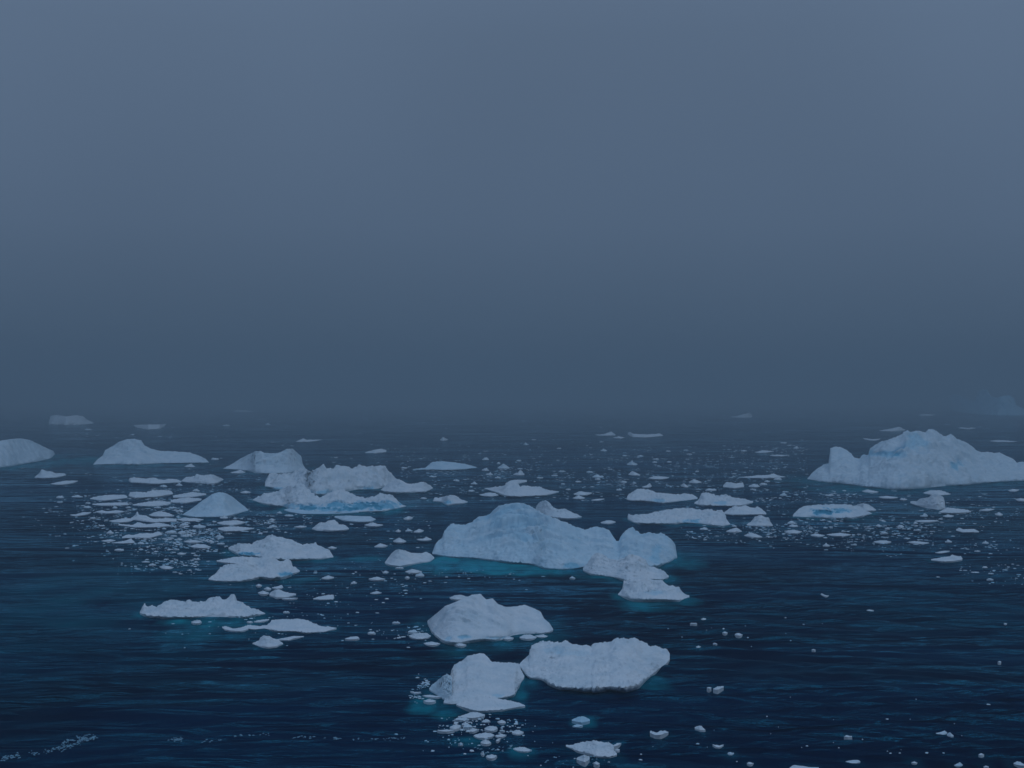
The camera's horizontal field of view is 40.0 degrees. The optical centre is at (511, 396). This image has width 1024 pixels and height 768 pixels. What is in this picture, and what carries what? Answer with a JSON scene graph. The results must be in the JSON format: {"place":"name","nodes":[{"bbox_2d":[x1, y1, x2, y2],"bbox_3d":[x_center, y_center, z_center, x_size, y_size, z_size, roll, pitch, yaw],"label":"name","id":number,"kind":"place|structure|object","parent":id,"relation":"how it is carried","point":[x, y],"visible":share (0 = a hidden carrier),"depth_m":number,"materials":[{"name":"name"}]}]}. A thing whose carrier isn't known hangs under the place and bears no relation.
{"place":"outdoors","nodes":[
{"label":"outdoors","id":0,"kind":"place"},
{"bbox_2d":[0,400,1023,767],"bbox_3d":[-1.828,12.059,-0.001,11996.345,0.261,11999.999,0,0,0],"label":"water","id":1,"kind":"structure","parent":0,"point":[906,670],"depth_m":83.42,"materials":[{"name":"liquid"}]},
{"bbox_2d":[0,438,54,467],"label":"iceberg","id":2,"kind":"object","parent":1,"relation":"on","point":[16,451],"visible":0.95,"depth_m":255.64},
{"bbox_2d":[34,469,65,478],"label":"ice chunk","id":3,"kind":"object","parent":1,"relation":"on","point":[43,474],"visible":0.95,"depth_m":210.05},
{"bbox_2d":[51,480,77,484],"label":"ice chunk","id":4,"kind":"object","parent":1,"relation":"on","point":[64,482],"visible":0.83,"depth_m":194.13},
{"bbox_2d":[49,415,93,425],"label":"iceberg","id":5,"kind":"object","parent":1,"relation":"on","point":[67,420],"visible":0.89,"depth_m":608.04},
{"bbox_2d":[71,512,90,515],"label":"ice floe","id":6,"kind":"object","parent":1,"relation":"on","point":[82,513],"visible":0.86,"depth_m":143.20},
{"bbox_2d":[90,495,126,500],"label":"ice floe","id":7,"kind":"object","parent":1,"relation":"on","point":[108,497],"visible":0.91,"depth_m":165.27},
{"bbox_2d":[96,510,123,513],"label":"ice floe","id":8,"kind":"object","parent":1,"relation":"on","point":[111,512],"visible":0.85,"depth_m":146.09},
{"bbox_2d":[92,502,128,505],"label":"ice floe","id":9,"kind":"object","parent":1,"relation":"on","point":[113,504],"visible":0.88,"depth_m":156.37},
{"bbox_2d":[109,518,132,522],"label":"ice floe","id":10,"kind":"object","parent":1,"relation":"on","point":[123,520],"visible":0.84,"depth_m":135.51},
{"bbox_2d":[112,539,134,543],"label":"ice chunk","id":11,"kind":"object","parent":1,"relation":"on","point":[129,541],"visible":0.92,"depth_m":115.75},
{"bbox_2d":[122,531,161,538],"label":"ice floe","id":12,"kind":"object","parent":1,"relation":"on","point":[146,535],"visible":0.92,"depth_m":120.81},
{"bbox_2d":[119,522,170,528],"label":"ice floe","id":13,"kind":"object","parent":1,"relation":"on","point":[137,525],"visible":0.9,"depth_m":130.74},
{"bbox_2d":[134,424,165,429],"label":"ice floe","id":14,"kind":"object","parent":1,"relation":"on","point":[152,426],"visible":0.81,"depth_m":530.42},
{"bbox_2d":[93,439,208,464],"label":"iceberg","id":15,"kind":"object","parent":1,"relation":"on","point":[131,452],"visible":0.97,"depth_m":257.85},
{"bbox_2d":[129,490,172,498],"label":"ice floe","id":16,"kind":"object","parent":1,"relation":"on","point":[150,494],"visible":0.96,"depth_m":170.45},
{"bbox_2d":[133,501,170,506],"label":"ice floe","id":17,"kind":"object","parent":1,"relation":"on","point":[154,503],"visible":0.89,"depth_m":156.14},
{"bbox_2d":[130,512,176,522],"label":"ice floe","id":18,"kind":"object","parent":1,"relation":"on","point":[142,518],"visible":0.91,"depth_m":136.68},
{"bbox_2d":[129,477,180,484],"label":"ice floe","id":19,"kind":"object","parent":1,"relation":"on","point":[152,481],"visible":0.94,"depth_m":197.57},
{"bbox_2d":[149,511,173,517],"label":"ice chunk","id":20,"kind":"object","parent":1,"relation":"on","point":[159,514],"visible":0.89,"depth_m":141.81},
{"bbox_2d":[171,497,200,503],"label":"ice floe","id":21,"kind":"object","parent":1,"relation":"on","point":[187,500],"visible":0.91,"depth_m":160.87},
{"bbox_2d":[173,492,205,498],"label":"ice floe","id":22,"kind":"object","parent":1,"relation":"on","point":[190,494],"visible":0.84,"depth_m":169.68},
{"bbox_2d":[177,518,203,521],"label":"ice floe","id":23,"kind":"object","parent":1,"relation":"on","point":[190,519],"visible":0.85,"depth_m":136.74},
{"bbox_2d":[184,540,201,543],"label":"ice chunk","id":24,"kind":"object","parent":1,"relation":"on","point":[192,541],"visible":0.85,"depth_m":116.32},
{"bbox_2d":[190,544,210,548],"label":"ice chunk","id":25,"kind":"object","parent":1,"relation":"on","point":[200,546],"visible":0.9,"depth_m":112.21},
{"bbox_2d":[181,474,222,484],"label":"ice floe","id":26,"kind":"object","parent":1,"relation":"on","point":[209,479],"visible":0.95,"depth_m":197.21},
{"bbox_2d":[140,594,264,618],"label":"ice floe","id":27,"kind":"object","parent":1,"relation":"on","point":[230,606],"visible":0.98,"depth_m":77.73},
{"bbox_2d":[183,492,247,517],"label":"iceberg","id":28,"kind":"object","parent":1,"relation":"on","point":[218,504],"visible":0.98,"depth_m":143.28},
{"bbox_2d":[217,520,244,525],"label":"ice floe","id":29,"kind":"object","parent":1,"relation":"on","point":[230,523],"visible":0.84,"depth_m":132.76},
{"bbox_2d":[222,626,248,631],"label":"ice floe","id":30,"kind":"object","parent":1,"relation":"on","point":[241,629],"visible":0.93,"depth_m":72.52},
{"bbox_2d":[218,526,253,531],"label":"ice floe","id":31,"kind":"object","parent":1,"relation":"on","point":[232,529],"visible":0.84,"depth_m":126.91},
{"bbox_2d":[217,556,261,563],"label":"ice floe","id":32,"kind":"object","parent":1,"relation":"on","point":[233,560],"visible":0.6,"depth_m":102.52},
{"bbox_2d":[209,555,299,581],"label":"ice floe","id":33,"kind":"object","parent":1,"relation":"on","point":[269,567],"visible":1,"depth_m":94.08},
{"bbox_2d":[223,448,304,473],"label":"iceberg","id":34,"kind":"object","parent":1,"relation":"on","point":[282,462],"visible":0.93,"depth_m":227.61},
{"bbox_2d":[252,635,282,648],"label":"ice chunk","id":35,"kind":"object","parent":1,"relation":"on","point":[266,642],"visible":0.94,"depth_m":67.95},
{"bbox_2d":[229,534,332,560],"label":"ice floe","id":36,"kind":"object","parent":1,"relation":"on","point":[280,548],"visible":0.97,"depth_m":106.77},
{"bbox_2d":[269,589,295,598],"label":"ice floe","id":37,"kind":"object","parent":1,"relation":"on","point":[278,594],"visible":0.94,"depth_m":84.67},
{"bbox_2d":[278,636,303,640],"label":"ice chunk","id":38,"kind":"object","parent":1,"relation":"on","point":[290,638],"visible":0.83,"depth_m":69.85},
{"bbox_2d":[247,618,335,633],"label":"ice floe","id":39,"kind":"object","parent":1,"relation":"on","point":[302,626],"visible":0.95,"depth_m":72.90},
{"bbox_2d":[1,733,604,763],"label":"sea foam","id":40,"kind":"object","parent":1,"relation":"on","point":[68,740],"visible":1,"depth_m":48.93,"materials":[{"name":"white"}]},
{"bbox_2d":[284,508,358,514],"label":"ice floe","id":41,"kind":"object","parent":1,"relation":"on","point":[301,512],"visible":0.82,"depth_m":145.75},
{"bbox_2d":[313,595,333,599],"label":"ice chunk","id":42,"kind":"object","parent":1,"relation":"on","point":[328,597],"visible":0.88,"depth_m":83.58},
{"bbox_2d":[253,484,405,512],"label":"iceberg","id":43,"kind":"object","parent":1,"relation":"on","point":[298,496],"visible":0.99,"depth_m":152.77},
{"bbox_2d":[265,464,395,494],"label":"ice floe","id":44,"kind":"object","parent":1,"relation":"on","point":[321,480],"visible":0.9,"depth_m":185.46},
{"bbox_2d":[312,520,348,531],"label":"ice chunk","id":45,"kind":"object","parent":1,"relation":"on","point":[331,526],"visible":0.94,"depth_m":127.22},
{"bbox_2d":[345,636,359,640],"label":"ice chunk","id":46,"kind":"object","parent":1,"relation":"on","point":[355,638],"visible":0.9,"depth_m":69.72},
{"bbox_2d":[335,515,375,522],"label":"ice floe","id":47,"kind":"object","parent":1,"relation":"on","point":[361,519],"visible":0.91,"depth_m":136.51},
{"bbox_2d":[365,522,382,526],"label":"ice chunk","id":48,"kind":"object","parent":1,"relation":"on","point":[372,524],"visible":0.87,"depth_m":131.17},
{"bbox_2d":[365,449,385,452],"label":"ice chunk","id":49,"kind":"object","parent":1,"relation":"on","point":[379,451],"visible":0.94,"depth_m":302.93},
{"bbox_2d":[369,577,384,580],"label":"ice chunk","id":50,"kind":"object","parent":1,"relation":"on","point":[376,579],"visible":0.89,"depth_m":92.49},
{"bbox_2d":[393,538,405,542],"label":"ice chunk","id":51,"kind":"object","parent":1,"relation":"on","point":[398,540],"visible":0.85,"depth_m":116.38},
{"bbox_2d":[381,479,432,492],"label":"ice floe","id":52,"kind":"object","parent":1,"relation":"on","point":[397,486],"visible":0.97,"depth_m":179.04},
{"bbox_2d":[385,549,433,566],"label":"iceberg","id":53,"kind":"object","parent":1,"relation":"on","point":[400,558],"visible":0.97,"depth_m":101.76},
{"bbox_2d":[405,569,421,573],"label":"ice chunk","id":54,"kind":"object","parent":1,"relation":"on","point":[412,571],"visible":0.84,"depth_m":96.19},
{"bbox_2d":[409,633,430,639],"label":"ice chunk","id":55,"kind":"object","parent":1,"relation":"on","point":[419,636],"visible":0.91,"depth_m":70.16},
{"bbox_2d":[423,699,435,704],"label":"ice chunk","id":56,"kind":"object","parent":1,"relation":"on","point":[429,701],"visible":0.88,"depth_m":55.38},
{"bbox_2d":[422,695,440,698],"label":"ice chunk","id":57,"kind":"object","parent":1,"relation":"on","point":[432,697],"visible":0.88,"depth_m":56.30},
{"bbox_2d":[424,642,439,646],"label":"ice chunk","id":58,"kind":"object","parent":1,"relation":"on","point":[432,644],"visible":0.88,"depth_m":68.18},
{"bbox_2d":[429,674,451,699],"bbox_3d":[-2.939,11.974,57.809,0.931,1.208,4.278,0,0,-2],"label":"ice chunk","id":59,"kind":"object","parent":1,"relation":"on","point":[442,686],"visible":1,"depth_m":56.95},
{"bbox_2d":[413,461,475,470],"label":"ice floe","id":60,"kind":"object","parent":1,"relation":"on","point":[443,466],"visible":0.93,"depth_m":234.65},
{"bbox_2d":[437,729,453,733],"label":"ice chunk","id":61,"kind":"object","parent":1,"relation":"on","point":[446,731],"visible":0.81,"depth_m":50.50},
{"bbox_2d":[433,495,467,505],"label":"ice chunk","id":62,"kind":"object","parent":1,"relation":"on","point":[450,500],"visible":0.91,"depth_m":159.20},
{"bbox_2d":[450,724,460,731],"bbox_3d":[-2.051,12.197,51.169,0.379,0.634,0.555,0,0,33],"label":"ice chunk","id":63,"kind":"object","parent":1,"relation":"on","point":[456,727],"visible":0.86,"depth_m":51.00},
{"bbox_2d":[450,595,465,600],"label":"ice chunk","id":64,"kind":"object","parent":1,"relation":"on","point":[457,597],"visible":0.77,"depth_m":83.63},
{"bbox_2d":[454,717,468,721],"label":"ice chunk","id":65,"kind":"object","parent":1,"relation":"on","point":[459,719],"visible":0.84,"depth_m":52.28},
{"bbox_2d":[458,712,484,719],"bbox_3d":[-1.471,12.207,52.981,0.790,0.611,1.060,0,0,37],"label":"ice chunk","id":66,"kind":"object","parent":1,"relation":"on","point":[473,715],"visible":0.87,"depth_m":52.78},
{"bbox_2d":[473,732,493,739],"bbox_3d":[-0.996,12.209,49.885,0.744,0.607,0.888,0,0,0],"label":"ice floe","id":67,"kind":"object","parent":1,"relation":"on","point":[481,736],"visible":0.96,"depth_m":49.68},
{"bbox_2d":[444,653,523,703],"bbox_3d":[-1.090,12.094,61.643,3.243,1.213,13.133,0,0,0],"label":"ice floe","id":68,"kind":"object","parent":1,"relation":"on","point":[473,676],"visible":0.96,"depth_m":58.64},
{"bbox_2d":[481,739,490,745],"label":"ice chunk","id":69,"kind":"object","parent":1,"relation":"on","point":[485,742],"visible":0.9,"depth_m":48.70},
{"bbox_2d":[479,492,497,496],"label":"ice chunk","id":70,"kind":"object","parent":1,"relation":"on","point":[490,494],"visible":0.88,"depth_m":170.83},
{"bbox_2d":[427,594,552,645],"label":"iceberg","id":71,"kind":"object","parent":1,"relation":"on","point":[474,618],"visible":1,"depth_m":71.36,"materials":[{"name":"ice"}]},
{"bbox_2d":[456,696,524,712],"bbox_3d":[-0.970,12.135,54.833,2.284,0.792,2.403,0,0,-44],"label":"ice floe","id":72,"kind":"object","parent":1,"relation":"on","point":[479,704],"visible":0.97,"depth_m":54.42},
{"bbox_2d":[484,726,497,732],"bbox_3d":[-0.761,12.204,50.848,0.482,0.619,0.673,0,0,0],"label":"ice chunk","id":73,"kind":"object","parent":1,"relation":"on","point":[490,729],"visible":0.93,"depth_m":50.70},
{"bbox_2d":[486,754,496,760],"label":"ice chunk","id":74,"kind":"object","parent":1,"relation":"on","point":[491,757],"visible":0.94,"depth_m":46.79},
{"bbox_2d":[505,480,526,484],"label":"ice chunk","id":75,"kind":"object","parent":1,"relation":"on","point":[518,481],"visible":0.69,"depth_m":195.38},
{"bbox_2d":[512,730,523,735],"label":"ice chunk","id":76,"kind":"object","parent":1,"relation":"on","point":[517,732],"visible":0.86,"depth_m":50.21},
{"bbox_2d":[485,482,558,496],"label":"ice floe","id":77,"kind":"object","parent":1,"relation":"on","point":[513,489],"visible":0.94,"depth_m":173.62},
{"bbox_2d":[513,747,531,752],"bbox_3d":[0.353,12.222,47.901,0.516,0.574,0.737,0,0,-31],"label":"ice chunk","id":78,"kind":"object","parent":1,"relation":"on","point":[523,749],"visible":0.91,"depth_m":47.76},
{"bbox_2d":[26,410,1023,767],"bbox_3d":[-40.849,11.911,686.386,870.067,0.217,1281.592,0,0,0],"label":"brash ice","id":79,"kind":"structure","parent":1,"relation":"on","point":[196,564],"depth_m":128.19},
{"bbox_2d":[520,634,536,640],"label":"ice chunk","id":80,"kind":"object","parent":1,"relation":"on","point":[529,637],"visible":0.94,"depth_m":69.93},
{"bbox_2d":[432,503,676,568],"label":"iceberg","id":81,"kind":"object","parent":1,"relation":"on","point":[517,533],"visible":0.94,"depth_m":105.61,"materials":[{"name":"ice"}]},
{"bbox_2d":[535,500,581,519],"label":"ice chunk","id":82,"kind":"object","parent":1,"relation":"on","point":[545,507],"visible":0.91,"depth_m":141.69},
{"bbox_2d":[572,716,589,724],"bbox_3d":[2.569,12.186,52.258,0.680,0.664,0.741,0,0,44],"label":"ice chunk","id":83,"kind":"object","parent":1,"relation":"on","point":[582,720],"visible":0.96,"depth_m":52.03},
{"bbox_2d":[574,491,591,495],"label":"ice chunk","id":84,"kind":"object","parent":1,"relation":"on","point":[581,493],"visible":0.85,"depth_m":172.77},
{"bbox_2d":[577,755,589,766],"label":"ice chunk","id":85,"kind":"object","parent":1,"relation":"on","point":[584,759],"visible":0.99,"depth_m":46.38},
{"bbox_2d":[566,740,616,757],"bbox_3d":[2.883,12.120,48.036,1.510,0.832,2.393,0,0,-36],"label":"ice floe","id":86,"kind":"object","parent":1,"relation":"on","point":[598,749],"visible":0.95,"depth_m":47.50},
{"bbox_2d":[519,637,669,692],"bbox_3d":[3.808,12.032,64.396,6.783,1.411,15.077,0,0,6],"label":"ice floe","id":87,"kind":"object","parent":1,"relation":"on","point":[623,664],"visible":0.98,"depth_m":61.62,"materials":[{"name":"ice"}]},
{"bbox_2d":[583,553,668,580],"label":"ice floe","id":88,"kind":"object","parent":1,"relation":"on","point":[630,567],"visible":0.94,"depth_m":94.55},
{"bbox_2d":[628,432,662,437],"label":"ice floe","id":89,"kind":"object","parent":1,"relation":"on","point":[642,435],"visible":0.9,"depth_m":422.71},
{"bbox_2d":[618,578,688,601],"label":"ice floe","id":90,"kind":"object","parent":1,"relation":"on","point":[643,590],"visible":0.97,"depth_m":84.46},
{"bbox_2d":[650,730,667,738],"bbox_3d":[5.271,12.215,50.193,0.686,0.589,0.679,0,0,0],"label":"ice chunk","id":91,"kind":"object","parent":1,"relation":"on","point":[660,734],"visible":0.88,"depth_m":50.06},
{"bbox_2d":[650,476,668,479],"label":"ice floe","id":92,"kind":"object","parent":1,"relation":"on","point":[657,477],"visible":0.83,"depth_m":206.48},
{"bbox_2d":[627,489,697,502],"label":"ice floe","id":93,"kind":"object","parent":1,"relation":"on","point":[643,495],"visible":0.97,"depth_m":163.87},
{"bbox_2d":[628,508,729,526],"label":"ice floe","id":94,"kind":"object","parent":1,"relation":"on","point":[711,517],"visible":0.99,"depth_m":135.18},
{"bbox_2d":[695,726,704,731],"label":"ice chunk","id":95,"kind":"object","parent":1,"relation":"on","point":[700,728],"visible":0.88,"depth_m":50.71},
{"bbox_2d":[713,686,723,693],"bbox_3d":[8.530,12.208,58.052,0.308,0.608,0.950,0,0,30],"label":"ice chunk","id":96,"kind":"object","parent":1,"relation":"on","point":[718,690],"visible":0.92,"depth_m":57.77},
{"bbox_2d":[694,492,752,506],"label":"ice floe","id":97,"kind":"object","parent":1,"relation":"on","point":[705,499],"visible":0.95,"depth_m":157.22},
{"bbox_2d":[723,482,743,488],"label":"ice floe","id":98,"kind":"object","parent":1,"relation":"on","point":[731,485],"visible":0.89,"depth_m":186.82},
{"bbox_2d":[726,528,741,532],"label":"ice chunk","id":99,"kind":"object","parent":1,"relation":"on","point":[735,530],"visible":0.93,"depth_m":125.32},
{"bbox_2d":[732,413,751,417],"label":"ice chunk","id":100,"kind":"object","parent":1,"relation":"on","point":[747,415],"visible":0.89,"depth_m":821.48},
{"bbox_2d":[725,505,765,515],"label":"ice floe","id":101,"kind":"object","parent":1,"relation":"on","point":[744,510],"visible":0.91,"depth_m":144.51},
{"bbox_2d":[744,533,761,537],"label":"ice chunk","id":102,"kind":"object","parent":1,"relation":"on","point":[750,535],"visible":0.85,"depth_m":120.76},
{"bbox_2d":[747,515,772,526],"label":"ice chunk","id":103,"kind":"object","parent":1,"relation":"on","point":[759,521],"visible":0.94,"depth_m":131.21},
{"bbox_2d":[741,473,784,478],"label":"ice floe","id":104,"kind":"object","parent":1,"relation":"on","point":[772,476],"visible":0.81,"depth_m":209.96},
{"bbox_2d":[790,765,818,767],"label":"ice floe","id":105,"kind":"object","parent":1,"relation":"on","point":[795,766],"visible":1,"depth_m":45.36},
{"bbox_2d":[793,504,871,518],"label":"iceberg","id":106,"kind":"object","parent":1,"relation":"on","point":[838,511],"visible":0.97,"depth_m":141.86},
{"bbox_2d":[827,533,850,536],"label":"ice floe","id":107,"kind":"object","parent":1,"relation":"on","point":[839,534],"visible":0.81,"depth_m":121.99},
{"bbox_2d":[855,503,875,511],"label":"ice chunk","id":108,"kind":"object","parent":1,"relation":"on","point":[867,507],"visible":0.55,"depth_m":149.06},
{"bbox_2d":[879,427,904,431],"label":"ice floe","id":109,"kind":"object","parent":1,"relation":"on","point":[896,429],"visible":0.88,"depth_m":497.13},
{"bbox_2d":[807,429,1023,489],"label":"iceberg","id":110,"kind":"object","parent":1,"relation":"on","point":[908,460],"visible":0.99,"depth_m":199.41,"materials":[{"name":"ice"}]},
{"bbox_2d":[909,541,928,544],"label":"ice chunk","id":111,"kind":"object","parent":1,"relation":"on","point":[916,542],"visible":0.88,"depth_m":115.49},
{"bbox_2d":[916,520,937,522],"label":"ice chunk","id":112,"kind":"object","parent":1,"relation":"on","point":[925,521],"visible":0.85,"depth_m":135.67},
{"bbox_2d":[910,494,944,509],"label":"ice floe","id":113,"kind":"object","parent":1,"relation":"on","point":[935,501],"visible":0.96,"depth_m":152.36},
{"bbox_2d":[924,490,949,494],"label":"ice chunk","id":114,"kind":"object","parent":1,"relation":"on","point":[938,492],"visible":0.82,"depth_m":173.61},
{"bbox_2d":[931,555,961,562],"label":"ice floe","id":115,"kind":"object","parent":1,"relation":"on","point":[951,558],"visible":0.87,"depth_m":103.35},
{"bbox_2d":[939,508,970,513],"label":"ice floe","id":116,"kind":"object","parent":1,"relation":"on","point":[953,511],"visible":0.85,"depth_m":146.35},
{"bbox_2d":[956,528,978,532],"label":"ice floe","id":117,"kind":"object","parent":1,"relation":"on","point":[967,530],"visible":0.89,"depth_m":125.42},
{"bbox_2d":[950,390,1023,415],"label":"iceberg","id":118,"kind":"object","parent":1,"relation":"on","point":[984,403],"visible":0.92,"depth_m":963.58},
{"bbox_2d":[1014,761,1023,767],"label":"ice chunk","id":119,"kind":"object","parent":1,"relation":"on","point":[1017,764],"visible":1,"depth_m":45.87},
{"bbox_2d":[0,0,1023,399],"label":"sky","id":120,"kind":"structure","parent":0,"point":[200,199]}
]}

